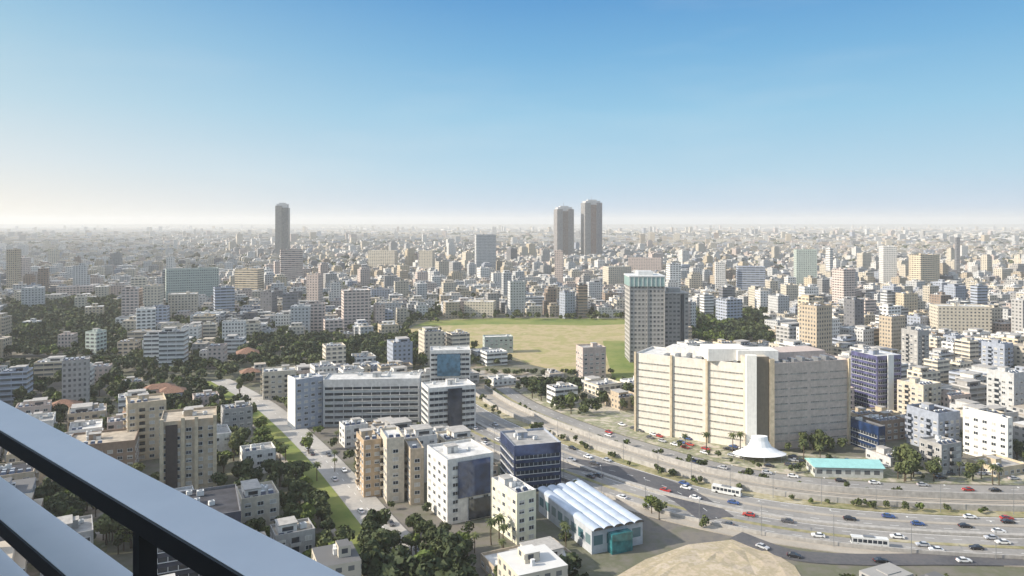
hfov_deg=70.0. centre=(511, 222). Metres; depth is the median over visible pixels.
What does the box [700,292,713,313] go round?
apartment block
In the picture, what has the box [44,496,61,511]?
tree
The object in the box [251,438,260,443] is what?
tree
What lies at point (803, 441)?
palm tree
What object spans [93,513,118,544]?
tree
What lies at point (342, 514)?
avenue lawn
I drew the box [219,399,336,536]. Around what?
pale footpath
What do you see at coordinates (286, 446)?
palm tree
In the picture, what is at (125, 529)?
tree
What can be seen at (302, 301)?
apartment block
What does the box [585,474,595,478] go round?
car
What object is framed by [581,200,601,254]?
skyscraper
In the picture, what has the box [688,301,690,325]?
apartment block
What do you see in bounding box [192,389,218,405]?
apartment block
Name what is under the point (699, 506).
street lamp
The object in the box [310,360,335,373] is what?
apartment block
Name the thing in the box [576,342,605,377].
apartment block
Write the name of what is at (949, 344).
apartment block
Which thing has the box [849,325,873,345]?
apartment block
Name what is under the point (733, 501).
car
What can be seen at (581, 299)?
apartment block
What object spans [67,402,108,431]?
apartment block
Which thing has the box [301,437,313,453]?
tree
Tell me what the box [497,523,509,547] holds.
palm tree
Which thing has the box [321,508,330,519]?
tree
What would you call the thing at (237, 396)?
tree
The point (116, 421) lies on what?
apartment block
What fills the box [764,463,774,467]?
car
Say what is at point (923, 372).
apartment block
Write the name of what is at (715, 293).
apartment block
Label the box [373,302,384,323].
apartment block
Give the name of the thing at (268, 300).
apartment block
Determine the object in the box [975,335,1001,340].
apartment block
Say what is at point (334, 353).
apartment block
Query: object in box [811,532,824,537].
car
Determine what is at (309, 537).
window
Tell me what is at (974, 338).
apartment block
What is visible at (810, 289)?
apartment block
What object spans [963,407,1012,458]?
apartment tower
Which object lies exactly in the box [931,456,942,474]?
palm tree
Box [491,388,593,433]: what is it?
road verge
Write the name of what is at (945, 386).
apartment block
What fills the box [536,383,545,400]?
tree
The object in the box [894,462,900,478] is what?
tree
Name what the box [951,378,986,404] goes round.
apartment block
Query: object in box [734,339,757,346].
apartment block
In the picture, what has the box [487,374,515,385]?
apartment block
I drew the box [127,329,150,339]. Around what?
apartment block
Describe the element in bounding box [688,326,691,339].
apartment block
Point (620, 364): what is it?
park lawn
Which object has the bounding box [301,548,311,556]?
tree
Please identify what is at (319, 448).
avenue road
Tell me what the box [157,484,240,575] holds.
apartment block
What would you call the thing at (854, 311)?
apartment block
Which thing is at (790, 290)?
apartment block
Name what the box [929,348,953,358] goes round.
apartment block
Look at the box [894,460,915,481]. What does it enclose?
tree
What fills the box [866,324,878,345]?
apartment block
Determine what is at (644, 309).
office tower
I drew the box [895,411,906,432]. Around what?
apartment block
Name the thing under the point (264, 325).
apartment block
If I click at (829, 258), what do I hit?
apartment block
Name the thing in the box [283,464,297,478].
tree
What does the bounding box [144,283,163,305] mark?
apartment block
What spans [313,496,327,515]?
tree
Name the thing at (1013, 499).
street lamp
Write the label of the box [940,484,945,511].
street lamp
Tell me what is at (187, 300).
apartment block
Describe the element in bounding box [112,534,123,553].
tree
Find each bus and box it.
[712,483,741,496]
[850,534,888,546]
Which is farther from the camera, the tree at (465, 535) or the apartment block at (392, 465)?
the apartment block at (392, 465)
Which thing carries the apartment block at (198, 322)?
on the ground at (660, 536)
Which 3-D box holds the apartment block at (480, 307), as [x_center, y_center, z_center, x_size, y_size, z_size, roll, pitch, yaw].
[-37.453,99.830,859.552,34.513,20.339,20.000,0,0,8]
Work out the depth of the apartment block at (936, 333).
636.57 m
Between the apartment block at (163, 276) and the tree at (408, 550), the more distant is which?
the apartment block at (163, 276)
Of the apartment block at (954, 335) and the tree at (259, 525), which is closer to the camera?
the tree at (259, 525)
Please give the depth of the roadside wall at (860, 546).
250.61 m
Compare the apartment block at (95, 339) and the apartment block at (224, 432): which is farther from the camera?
the apartment block at (95, 339)
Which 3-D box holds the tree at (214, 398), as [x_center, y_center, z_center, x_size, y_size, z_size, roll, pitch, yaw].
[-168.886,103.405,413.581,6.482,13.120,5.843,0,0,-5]
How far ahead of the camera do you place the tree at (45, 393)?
436.70 m
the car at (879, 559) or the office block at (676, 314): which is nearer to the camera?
the car at (879, 559)
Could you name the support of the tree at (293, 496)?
on the ground at (660, 536)
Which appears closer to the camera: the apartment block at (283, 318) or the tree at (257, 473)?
the tree at (257, 473)
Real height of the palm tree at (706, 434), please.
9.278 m
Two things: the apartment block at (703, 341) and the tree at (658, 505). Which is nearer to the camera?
the tree at (658, 505)
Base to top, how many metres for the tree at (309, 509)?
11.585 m
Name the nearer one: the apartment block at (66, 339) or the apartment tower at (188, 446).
the apartment tower at (188, 446)
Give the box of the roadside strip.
[493,452,1023,566]
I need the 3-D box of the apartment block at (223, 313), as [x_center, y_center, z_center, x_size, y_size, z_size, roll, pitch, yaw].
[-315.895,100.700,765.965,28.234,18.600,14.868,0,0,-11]
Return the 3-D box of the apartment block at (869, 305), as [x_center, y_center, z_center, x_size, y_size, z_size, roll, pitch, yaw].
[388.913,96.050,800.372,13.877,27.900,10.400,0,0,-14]
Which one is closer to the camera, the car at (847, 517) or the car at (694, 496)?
the car at (847, 517)
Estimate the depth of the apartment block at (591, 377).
477.10 m
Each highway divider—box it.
[468,428,1023,548]
[476,412,1023,527]
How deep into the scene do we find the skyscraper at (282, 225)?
2350.55 m
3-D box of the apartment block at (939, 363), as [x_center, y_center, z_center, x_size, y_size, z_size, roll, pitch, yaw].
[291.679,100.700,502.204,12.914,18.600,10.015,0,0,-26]
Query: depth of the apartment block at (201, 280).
945.97 m
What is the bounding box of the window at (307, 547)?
[305,544,311,549]
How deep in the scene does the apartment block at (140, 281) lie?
907.23 m
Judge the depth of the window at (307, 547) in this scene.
237.15 m
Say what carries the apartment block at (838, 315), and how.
on the ground at (660, 536)
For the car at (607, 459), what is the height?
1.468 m
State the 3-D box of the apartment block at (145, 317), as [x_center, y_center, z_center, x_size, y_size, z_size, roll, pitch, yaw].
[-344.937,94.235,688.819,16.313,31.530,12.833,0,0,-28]
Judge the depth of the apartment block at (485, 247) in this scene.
1482.91 m
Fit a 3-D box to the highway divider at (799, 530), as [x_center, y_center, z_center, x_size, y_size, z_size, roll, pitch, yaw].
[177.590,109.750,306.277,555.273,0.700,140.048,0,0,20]
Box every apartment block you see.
[0,364,32,404]
[0,461,39,486]
[6,248,20,287]
[6,452,51,482]
[15,397,51,413]
[21,285,44,306]
[27,411,56,426]
[34,355,66,378]
[40,514,92,575]
[56,284,92,294]
[58,331,77,351]
[62,356,89,402]
[65,428,102,435]
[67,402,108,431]
[68,419,102,431]
[72,428,138,467]
[85,328,106,355]
[90,362,94,385]
[92,362,112,381]
[107,413,125,429]
[115,314,133,324]
[117,338,140,354]
[118,388,147,412]
[121,286,142,315]
[122,376,142,393]
[123,393,165,460]
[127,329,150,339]
[131,276,146,300]
[136,306,155,330]
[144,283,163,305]
[144,330,160,362]
[154,304,169,323]
[157,322,172,329]
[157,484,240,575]
[159,326,187,367]
[161,322,184,329]
[162,267,181,297]
[165,266,218,302]
[168,291,197,317]
[174,485,193,490]
[181,323,201,338]
[190,312,220,325]
[191,321,203,338]
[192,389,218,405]
[193,313,215,322]
[194,310,225,320]
[199,347,207,359]
[203,321,217,337]
[208,343,226,367]
[213,285,234,311]
[217,424,231,451]
[221,400,252,431]
[222,318,245,338]
[224,334,245,355]
[225,312,244,319]
[235,267,263,290]
[236,479,278,525]
[238,311,257,319]
[240,442,275,472]
[246,319,260,337]
[260,290,276,312]
[261,322,267,329]
[261,364,295,399]
[270,516,314,552]
[275,310,290,328]
[280,248,302,280]
[283,291,297,309]
[291,303,310,332]
[296,364,309,374]
[298,300,307,304]
[305,300,324,331]
[307,273,322,301]
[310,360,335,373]
[322,342,345,363]
[323,317,342,331]
[335,363,348,372]
[338,365,363,372]
[339,417,367,447]
[341,287,370,330]
[351,351,375,364]
[352,363,370,371]
[355,428,380,497]
[360,361,378,371]
[368,250,396,267]
[368,416,391,427]
[371,417,412,429]
[372,424,401,435]
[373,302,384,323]
[377,360,400,370]
[378,322,398,339]
[379,300,402,319]
[379,365,410,371]
[380,427,403,502]
[385,308,392,320]
[387,336,412,363]
[394,360,412,370]
[400,423,436,482]
[404,438,423,505]
[411,367,429,381]
[419,249,434,268]
[419,326,443,365]
[433,425,448,431]
[435,425,474,442]
[446,329,469,345]
[464,299,495,317]
[470,347,491,361]
[470,369,478,383]
[475,234,495,273]
[477,266,489,277]
[480,348,507,365]
[480,536,576,575]
[483,334,512,352]
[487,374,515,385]
[493,462,497,476]
[508,279,525,316]
[526,295,543,305]
[547,381,577,405]
[555,249,562,282]
[559,290,574,317]
[576,282,587,317]
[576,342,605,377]
[581,375,600,391]
[584,378,621,401]
[586,280,602,299]
[603,265,630,285]
[605,388,633,409]
[620,375,633,391]
[628,257,660,270]
[666,262,680,289]
[677,339,702,345]
[688,300,695,326]
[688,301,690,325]
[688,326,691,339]
[693,339,710,343]
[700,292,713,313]
[701,291,718,297]
[713,339,735,343]
[715,261,724,287]
[716,296,741,319]
[719,285,734,297]
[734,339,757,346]
[736,265,764,290]
[748,285,767,307]
[758,341,769,346]
[765,317,796,328]
[768,293,788,312]
[769,340,782,346]
[776,322,798,340]
[779,339,810,346]
[780,283,798,300]
[794,248,816,284]
[796,327,798,339]
[798,284,818,296]
[798,294,823,321]
[799,301,831,354]
[826,247,832,270]
[832,267,854,302]
[832,308,843,313]
[832,312,843,325]
[832,317,839,337]
[832,334,855,343]
[832,342,854,355]
[838,350,850,355]
[840,326,854,334]
[844,296,863,325]
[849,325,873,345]
[850,343,876,350]
[851,387,854,408]
[851,406,876,416]
[858,411,904,441]
[864,298,875,313]
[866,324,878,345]
[866,445,902,466]
[867,405,899,414]
[869,346,887,349]
[875,315,878,323]
[879,245,896,283]
[879,303,900,314]
[879,314,905,349]
[880,290,895,305]
[880,348,900,353]
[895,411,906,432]
[896,291,917,310]
[897,377,940,414]
[898,305,908,324]
[901,326,928,365]
[901,362,908,378]
[905,402,959,446]
[906,323,930,328]
[907,313,928,325]
[907,365,939,381]
[909,253,939,281]
[909,310,926,315]
[919,435,961,475]
[924,355,949,383]
[929,303,991,333]
[929,331,943,336]
[929,334,945,347]
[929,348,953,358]
[938,328,957,333]
[941,383,951,390]
[941,388,970,407]
[942,340,954,358]
[943,332,964,339]
[944,283,965,299]
[949,368,986,384]
[950,301,970,303]
[950,357,972,370]
[950,398,982,408]
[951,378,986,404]
[954,403,1004,443]
[955,237,959,271]
[955,337,978,360]
[955,371,986,382]
[959,330,979,336]
[966,364,997,372]
[967,454,1023,477]
[968,328,990,335]
[969,337,983,357]
[970,283,987,304]
[973,358,980,364]
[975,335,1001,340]
[981,339,1012,367]
[985,404,1018,421]
[987,304,1002,321]
[987,366,1023,408]
[991,331,1009,335]
[993,334,1005,336]
[1002,334,1023,343]
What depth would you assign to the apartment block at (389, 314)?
771.75 m
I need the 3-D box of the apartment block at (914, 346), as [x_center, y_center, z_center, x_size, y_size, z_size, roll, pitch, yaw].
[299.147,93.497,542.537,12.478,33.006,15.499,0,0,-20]
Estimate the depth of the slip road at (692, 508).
306.94 m
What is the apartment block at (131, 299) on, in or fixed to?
on the ground at (660, 536)
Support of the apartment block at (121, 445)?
on the ground at (660, 536)
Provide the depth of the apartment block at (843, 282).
936.14 m
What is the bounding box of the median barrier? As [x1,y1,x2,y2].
[476,420,1023,537]
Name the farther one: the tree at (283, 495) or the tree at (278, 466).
the tree at (278, 466)
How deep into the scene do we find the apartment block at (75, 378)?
432.29 m
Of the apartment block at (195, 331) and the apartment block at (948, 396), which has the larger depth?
the apartment block at (195, 331)
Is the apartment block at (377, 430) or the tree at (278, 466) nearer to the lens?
the tree at (278, 466)
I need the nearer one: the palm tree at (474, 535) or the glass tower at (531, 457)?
the palm tree at (474, 535)
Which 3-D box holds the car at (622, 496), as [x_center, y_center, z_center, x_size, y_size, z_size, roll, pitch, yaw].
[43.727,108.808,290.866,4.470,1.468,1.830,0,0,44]
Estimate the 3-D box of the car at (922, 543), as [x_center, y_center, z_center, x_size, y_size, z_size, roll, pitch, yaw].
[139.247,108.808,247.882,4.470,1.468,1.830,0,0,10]
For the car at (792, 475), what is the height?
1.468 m
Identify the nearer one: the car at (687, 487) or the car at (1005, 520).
the car at (1005, 520)
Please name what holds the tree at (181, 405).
on the ground at (660, 536)
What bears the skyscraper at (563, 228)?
on the ground at (660, 536)
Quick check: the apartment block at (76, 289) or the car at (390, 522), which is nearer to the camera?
the car at (390, 522)
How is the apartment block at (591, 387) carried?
on the ground at (660, 536)
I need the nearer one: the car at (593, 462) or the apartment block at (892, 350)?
the car at (593, 462)
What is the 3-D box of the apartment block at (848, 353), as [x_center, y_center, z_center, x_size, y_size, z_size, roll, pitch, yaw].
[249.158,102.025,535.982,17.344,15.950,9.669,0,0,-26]
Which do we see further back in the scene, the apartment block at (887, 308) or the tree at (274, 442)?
the apartment block at (887, 308)
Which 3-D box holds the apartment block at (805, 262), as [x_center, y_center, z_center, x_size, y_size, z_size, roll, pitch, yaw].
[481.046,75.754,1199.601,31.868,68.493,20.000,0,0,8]
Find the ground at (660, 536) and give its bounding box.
[0,224,1023,575]
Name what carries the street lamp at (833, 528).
on the roadside strip
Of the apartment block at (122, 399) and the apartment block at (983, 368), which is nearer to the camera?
the apartment block at (122, 399)
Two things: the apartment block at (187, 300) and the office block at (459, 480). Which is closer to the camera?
the office block at (459, 480)
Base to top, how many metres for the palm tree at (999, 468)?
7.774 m
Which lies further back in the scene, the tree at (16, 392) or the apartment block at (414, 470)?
the tree at (16, 392)
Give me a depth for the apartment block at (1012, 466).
322.00 m
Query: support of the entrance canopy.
on the forecourt
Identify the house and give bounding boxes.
[52,399,82,420]
[143,383,175,391]
[156,386,186,402]
[236,347,259,361]
[239,368,260,382]
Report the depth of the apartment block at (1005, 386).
399.39 m
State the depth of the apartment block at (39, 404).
386.96 m
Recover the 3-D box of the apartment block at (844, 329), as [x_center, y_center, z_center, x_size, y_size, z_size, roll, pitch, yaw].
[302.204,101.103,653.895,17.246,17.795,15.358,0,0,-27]
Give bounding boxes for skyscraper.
[275,203,289,253]
[554,205,573,254]
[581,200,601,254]
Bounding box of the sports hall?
[805,458,884,477]
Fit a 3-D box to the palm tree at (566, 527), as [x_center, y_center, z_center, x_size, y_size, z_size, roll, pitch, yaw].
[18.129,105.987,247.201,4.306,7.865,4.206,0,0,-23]
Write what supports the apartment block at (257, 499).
on the ground at (660, 536)
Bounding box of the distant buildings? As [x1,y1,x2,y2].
[0,225,1023,575]
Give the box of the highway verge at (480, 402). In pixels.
[476,396,1023,517]
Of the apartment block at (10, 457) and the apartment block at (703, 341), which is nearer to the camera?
the apartment block at (10, 457)
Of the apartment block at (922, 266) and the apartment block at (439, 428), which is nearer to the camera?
the apartment block at (439, 428)
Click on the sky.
(112, 111)
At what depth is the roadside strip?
257.45 m
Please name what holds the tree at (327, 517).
on the ground at (660, 536)
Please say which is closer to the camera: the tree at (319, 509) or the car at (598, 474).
the tree at (319, 509)
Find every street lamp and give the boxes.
[697,489,699,521]
[758,500,761,535]
[829,509,833,545]
[906,516,911,553]
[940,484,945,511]
[1013,486,1018,514]
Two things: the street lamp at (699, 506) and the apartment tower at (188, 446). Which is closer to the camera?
the street lamp at (699, 506)
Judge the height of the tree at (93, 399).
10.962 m
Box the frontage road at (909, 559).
[730,532,1023,565]
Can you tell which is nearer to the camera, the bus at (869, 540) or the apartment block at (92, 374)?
the bus at (869, 540)
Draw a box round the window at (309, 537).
[305,535,311,540]
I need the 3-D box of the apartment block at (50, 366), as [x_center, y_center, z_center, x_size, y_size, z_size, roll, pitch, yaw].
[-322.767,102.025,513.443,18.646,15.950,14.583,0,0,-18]
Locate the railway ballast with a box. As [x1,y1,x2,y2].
[476,389,1023,505]
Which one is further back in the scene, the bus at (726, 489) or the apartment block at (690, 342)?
the apartment block at (690, 342)
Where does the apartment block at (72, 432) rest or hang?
on the ground at (660, 536)
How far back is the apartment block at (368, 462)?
293.72 m
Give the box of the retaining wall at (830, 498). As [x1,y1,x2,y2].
[476,392,1023,511]
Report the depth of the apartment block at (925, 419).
355.14 m
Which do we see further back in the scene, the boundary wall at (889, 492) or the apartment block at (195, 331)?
the apartment block at (195, 331)
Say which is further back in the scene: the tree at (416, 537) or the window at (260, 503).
the window at (260, 503)
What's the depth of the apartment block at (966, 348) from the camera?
557.51 m
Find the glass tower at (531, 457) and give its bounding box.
[500,428,560,490]
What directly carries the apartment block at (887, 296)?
on the ground at (660, 536)
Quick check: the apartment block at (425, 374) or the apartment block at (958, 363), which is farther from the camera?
the apartment block at (958, 363)
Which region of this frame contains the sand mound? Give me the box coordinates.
[618,540,800,575]
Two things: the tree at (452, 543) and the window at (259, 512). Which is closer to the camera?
the tree at (452, 543)
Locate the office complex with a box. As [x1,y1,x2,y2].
[634,344,850,449]
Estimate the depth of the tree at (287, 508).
264.71 m
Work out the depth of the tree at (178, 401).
409.33 m
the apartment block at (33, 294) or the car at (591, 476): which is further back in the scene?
the apartment block at (33, 294)
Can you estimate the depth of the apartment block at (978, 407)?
363.94 m
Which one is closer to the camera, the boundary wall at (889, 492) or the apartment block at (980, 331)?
the boundary wall at (889, 492)
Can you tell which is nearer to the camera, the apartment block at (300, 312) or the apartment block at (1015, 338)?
the apartment block at (1015, 338)
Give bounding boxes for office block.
[323,371,420,426]
[421,378,475,427]
[427,438,492,523]
[430,345,469,380]
[492,474,535,544]
[665,287,688,346]
[850,416,884,449]
[851,349,900,410]
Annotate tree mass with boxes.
[0,231,1023,575]
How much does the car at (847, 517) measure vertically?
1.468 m
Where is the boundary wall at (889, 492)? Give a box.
[484,385,1023,499]
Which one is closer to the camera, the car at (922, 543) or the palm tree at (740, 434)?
the car at (922, 543)
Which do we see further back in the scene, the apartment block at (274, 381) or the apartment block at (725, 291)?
the apartment block at (725, 291)
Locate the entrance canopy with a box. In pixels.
[733,435,785,462]
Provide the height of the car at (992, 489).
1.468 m
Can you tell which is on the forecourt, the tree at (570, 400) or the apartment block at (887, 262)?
the tree at (570, 400)
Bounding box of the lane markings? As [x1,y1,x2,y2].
[476,388,1023,553]
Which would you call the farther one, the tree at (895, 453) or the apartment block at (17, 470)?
the tree at (895, 453)
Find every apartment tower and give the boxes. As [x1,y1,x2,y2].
[160,406,216,488]
[288,373,322,428]
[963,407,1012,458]
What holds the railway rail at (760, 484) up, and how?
on the railway ballast
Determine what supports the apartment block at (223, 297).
on the ground at (660, 536)
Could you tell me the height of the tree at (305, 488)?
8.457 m
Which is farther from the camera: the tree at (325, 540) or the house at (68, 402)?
the house at (68, 402)
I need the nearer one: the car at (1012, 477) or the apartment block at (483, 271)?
the car at (1012, 477)
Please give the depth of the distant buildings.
1459.28 m
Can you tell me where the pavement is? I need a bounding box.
[2,302,962,575]
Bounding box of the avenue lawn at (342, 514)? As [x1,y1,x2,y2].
[207,381,365,553]
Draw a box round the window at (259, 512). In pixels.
[257,509,263,514]
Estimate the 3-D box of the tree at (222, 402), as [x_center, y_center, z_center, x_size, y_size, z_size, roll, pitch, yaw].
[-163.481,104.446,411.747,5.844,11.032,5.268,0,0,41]
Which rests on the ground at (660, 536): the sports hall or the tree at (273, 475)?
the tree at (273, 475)
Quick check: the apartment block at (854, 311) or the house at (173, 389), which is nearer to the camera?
the house at (173, 389)
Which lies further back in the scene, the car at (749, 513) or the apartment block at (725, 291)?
the apartment block at (725, 291)
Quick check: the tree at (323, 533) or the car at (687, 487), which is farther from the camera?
the car at (687, 487)
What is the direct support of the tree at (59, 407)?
on the ground at (660, 536)
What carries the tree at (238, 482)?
on the ground at (660, 536)
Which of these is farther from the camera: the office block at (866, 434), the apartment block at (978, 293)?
the apartment block at (978, 293)
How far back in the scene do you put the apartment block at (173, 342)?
544.66 m
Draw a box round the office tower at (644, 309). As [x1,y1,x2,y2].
[624,270,665,361]
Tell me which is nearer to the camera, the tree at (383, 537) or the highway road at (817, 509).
the tree at (383, 537)
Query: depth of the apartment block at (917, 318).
706.91 m
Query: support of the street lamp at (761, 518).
on the roadside strip
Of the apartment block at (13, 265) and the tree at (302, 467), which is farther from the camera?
the apartment block at (13, 265)
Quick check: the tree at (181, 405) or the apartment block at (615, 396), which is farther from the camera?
the apartment block at (615, 396)
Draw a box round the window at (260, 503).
[257,501,263,505]
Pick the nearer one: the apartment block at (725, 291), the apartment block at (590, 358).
the apartment block at (590, 358)
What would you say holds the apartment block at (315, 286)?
on the ground at (660, 536)
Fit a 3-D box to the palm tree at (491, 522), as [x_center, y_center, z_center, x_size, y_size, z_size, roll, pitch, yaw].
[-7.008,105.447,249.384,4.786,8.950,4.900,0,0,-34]
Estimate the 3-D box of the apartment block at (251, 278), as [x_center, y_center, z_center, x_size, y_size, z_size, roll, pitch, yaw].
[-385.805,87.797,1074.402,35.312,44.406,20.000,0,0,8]
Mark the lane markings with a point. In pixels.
(797, 504)
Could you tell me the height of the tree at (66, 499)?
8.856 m
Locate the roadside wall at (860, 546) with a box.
[475,440,1023,559]
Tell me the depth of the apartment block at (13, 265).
1063.96 m
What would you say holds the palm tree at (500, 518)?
on the ground at (660, 536)
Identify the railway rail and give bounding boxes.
[481,390,1023,503]
[482,389,1003,501]
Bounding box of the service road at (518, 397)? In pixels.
[496,387,1023,492]
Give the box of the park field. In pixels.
[408,318,624,377]
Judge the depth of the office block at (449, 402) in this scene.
387.45 m
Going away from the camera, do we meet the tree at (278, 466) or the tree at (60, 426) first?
the tree at (278, 466)
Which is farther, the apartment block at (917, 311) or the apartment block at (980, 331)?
the apartment block at (917, 311)
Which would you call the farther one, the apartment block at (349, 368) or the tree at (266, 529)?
the apartment block at (349, 368)
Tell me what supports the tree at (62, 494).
on the pavement
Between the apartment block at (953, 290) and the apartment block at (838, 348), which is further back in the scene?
the apartment block at (953, 290)
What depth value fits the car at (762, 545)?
245.93 m
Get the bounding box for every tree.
[12,388,21,397]
[18,386,27,397]
[26,391,36,398]
[34,487,45,498]
[40,477,54,495]
[42,390,53,396]
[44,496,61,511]
[46,490,68,504]
[47,500,72,515]
[50,507,62,516]
[51,403,68,422]
[51,482,61,491]
[53,423,65,430]
[56,412,66,422]
[62,506,82,515]
[63,493,85,502]
[63,496,72,501]
[72,499,86,515]
[72,510,79,516]
[89,396,96,402]
[93,382,105,395]
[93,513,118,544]
[93,525,99,538]
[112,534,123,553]
[114,530,131,550]
[118,523,132,548]
[129,462,144,471]
[149,472,159,479]
[166,400,173,409]
[172,398,182,408]
[177,403,185,408]
[183,390,193,401]
[188,398,201,405]
[207,394,219,404]
[210,472,228,483]
[219,399,226,405]
[219,454,228,472]
[228,437,237,460]
[229,431,243,454]
[231,393,242,403]
[231,425,238,431]
[231,467,241,479]
[233,476,252,485]
[234,458,253,468]
[236,378,242,392]
[236,426,250,440]
[239,460,252,479]
[246,518,265,531]
[249,466,263,479]
[250,402,256,412]
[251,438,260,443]
[252,415,267,426]
[253,426,268,435]
[255,517,263,531]
[260,525,269,536]
[261,458,276,471]
[266,471,278,485]
[269,460,289,486]
[270,439,279,445]
[274,515,287,523]
[275,444,284,460]
[279,490,288,506]
[281,476,296,487]
[281,502,302,516]
[282,444,289,460]
[282,491,301,505]
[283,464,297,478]
[287,480,304,491]
[288,479,310,503]
[288,507,304,517]
[290,460,311,474]
[292,466,301,476]
[297,463,304,474]
[298,482,314,501]
[300,475,312,485]
[300,492,312,504]
[300,502,315,519]
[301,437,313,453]
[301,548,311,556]
[305,431,313,447]
[309,489,329,498]
[312,461,322,480]
[313,494,319,518]
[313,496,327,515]
[315,504,332,520]
[315,529,331,542]
[315,535,338,546]
[318,519,334,529]
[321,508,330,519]
[324,515,335,533]
[331,449,337,464]
[332,531,350,540]
[335,524,354,539]
[357,529,373,547]
[360,537,382,551]
[361,516,378,531]
[362,508,377,522]
[365,521,381,531]
[371,528,393,553]
[375,507,390,525]
[376,528,395,547]
[392,530,400,546]
[393,536,401,548]
[397,545,411,555]
[401,533,420,553]
[405,513,422,532]
[411,533,420,554]
[415,519,431,543]
[417,540,444,553]
[421,529,434,541]
[422,523,435,530]
[431,527,451,539]
[439,532,461,549]
[440,521,451,529]
[443,532,457,548]
[455,530,470,538]
[464,538,473,555]
[470,531,478,552]
[485,517,497,544]
[493,513,505,542]
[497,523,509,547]
[497,538,506,547]
[528,379,537,397]
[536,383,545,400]
[559,523,570,546]
[560,520,567,540]
[567,396,574,413]
[622,382,633,391]
[644,494,656,513]
[651,498,667,519]
[701,432,710,450]
[728,432,736,451]
[735,431,743,448]
[798,432,807,450]
[798,439,807,458]
[807,434,818,449]
[811,429,827,441]
[815,444,823,457]
[891,446,901,461]
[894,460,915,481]
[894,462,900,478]
[895,443,916,459]
[904,449,922,461]
[906,458,920,476]
[908,460,915,480]
[924,460,942,481]
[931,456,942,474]
[956,461,963,475]
[965,462,981,479]
[977,459,987,478]
[988,464,997,483]
[995,466,1004,484]
[1013,439,1023,460]
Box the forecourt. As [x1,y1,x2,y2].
[511,386,1023,484]
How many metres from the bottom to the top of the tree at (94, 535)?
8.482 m
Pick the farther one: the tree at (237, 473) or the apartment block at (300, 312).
the apartment block at (300, 312)
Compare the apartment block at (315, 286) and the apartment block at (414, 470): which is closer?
the apartment block at (414, 470)
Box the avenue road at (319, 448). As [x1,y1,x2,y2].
[211,379,417,555]
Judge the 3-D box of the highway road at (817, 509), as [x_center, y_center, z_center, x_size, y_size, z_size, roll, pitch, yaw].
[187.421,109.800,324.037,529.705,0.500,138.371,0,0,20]
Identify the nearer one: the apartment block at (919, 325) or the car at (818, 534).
the car at (818, 534)
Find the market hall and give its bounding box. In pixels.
[538,480,643,554]
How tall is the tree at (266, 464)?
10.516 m
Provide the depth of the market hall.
254.12 m
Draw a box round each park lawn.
[412,318,624,326]
[603,341,633,380]
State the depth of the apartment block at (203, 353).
566.60 m
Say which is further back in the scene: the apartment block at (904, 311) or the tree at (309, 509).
the apartment block at (904, 311)
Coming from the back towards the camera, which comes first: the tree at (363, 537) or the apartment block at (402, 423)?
the apartment block at (402, 423)
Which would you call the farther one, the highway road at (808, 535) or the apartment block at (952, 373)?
the apartment block at (952, 373)
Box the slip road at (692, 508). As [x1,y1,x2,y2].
[561,458,732,518]
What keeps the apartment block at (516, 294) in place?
on the ground at (660, 536)
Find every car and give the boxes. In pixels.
[357,508,364,513]
[387,519,394,525]
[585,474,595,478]
[589,460,598,464]
[593,472,602,477]
[602,457,611,461]
[616,494,627,498]
[660,487,670,491]
[678,480,689,484]
[680,484,691,489]
[689,494,700,499]
[717,465,727,469]
[721,520,733,525]
[727,499,739,504]
[742,511,754,516]
[755,542,769,549]
[761,469,771,474]
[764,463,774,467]
[781,517,793,523]
[787,473,797,477]
[787,551,801,558]
[788,454,797,457]
[788,458,798,461]
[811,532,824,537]
[835,478,846,481]
[843,515,856,520]
[868,480,880,484]
[873,557,888,562]
[881,513,894,518]
[890,533,904,538]
[910,520,924,525]
[915,541,930,546]
[916,482,928,486]
[928,546,943,550]
[935,475,946,478]
[956,557,971,562]
[957,522,972,528]
[961,487,974,491]
[963,513,977,518]
[968,544,984,549]
[983,534,999,539]
[988,487,1001,491]
[991,528,1006,532]
[995,539,1010,544]
[999,515,1013,519]
[1000,518,1015,523]
[1008,476,1020,479]
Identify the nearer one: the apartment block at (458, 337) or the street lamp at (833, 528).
the street lamp at (833, 528)
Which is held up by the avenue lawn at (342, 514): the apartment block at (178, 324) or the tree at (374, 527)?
the tree at (374, 527)
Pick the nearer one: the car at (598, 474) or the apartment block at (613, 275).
the car at (598, 474)
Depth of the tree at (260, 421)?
374.41 m
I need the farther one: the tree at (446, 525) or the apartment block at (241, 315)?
the apartment block at (241, 315)
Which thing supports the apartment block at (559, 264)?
on the ground at (660, 536)
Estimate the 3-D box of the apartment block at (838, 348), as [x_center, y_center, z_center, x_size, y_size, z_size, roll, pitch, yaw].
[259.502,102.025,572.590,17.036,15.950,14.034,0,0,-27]
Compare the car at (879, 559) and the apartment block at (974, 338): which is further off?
the apartment block at (974, 338)
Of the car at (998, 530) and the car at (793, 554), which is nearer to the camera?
the car at (793, 554)
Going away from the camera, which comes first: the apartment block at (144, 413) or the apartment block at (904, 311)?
the apartment block at (144, 413)
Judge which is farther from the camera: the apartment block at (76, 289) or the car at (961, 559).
the apartment block at (76, 289)
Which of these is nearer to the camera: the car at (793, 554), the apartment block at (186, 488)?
the car at (793, 554)
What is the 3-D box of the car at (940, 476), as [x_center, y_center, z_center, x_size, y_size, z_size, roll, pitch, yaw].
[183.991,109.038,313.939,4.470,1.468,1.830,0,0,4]
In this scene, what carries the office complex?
on the ground at (660, 536)
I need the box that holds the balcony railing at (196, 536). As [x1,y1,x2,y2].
[0,400,343,575]
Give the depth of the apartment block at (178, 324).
670.50 m
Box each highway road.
[470,424,1023,545]
[470,431,1023,554]
[476,405,1023,524]
[476,414,1023,532]
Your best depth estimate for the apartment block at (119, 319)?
742.86 m
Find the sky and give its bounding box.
[0,0,1023,223]

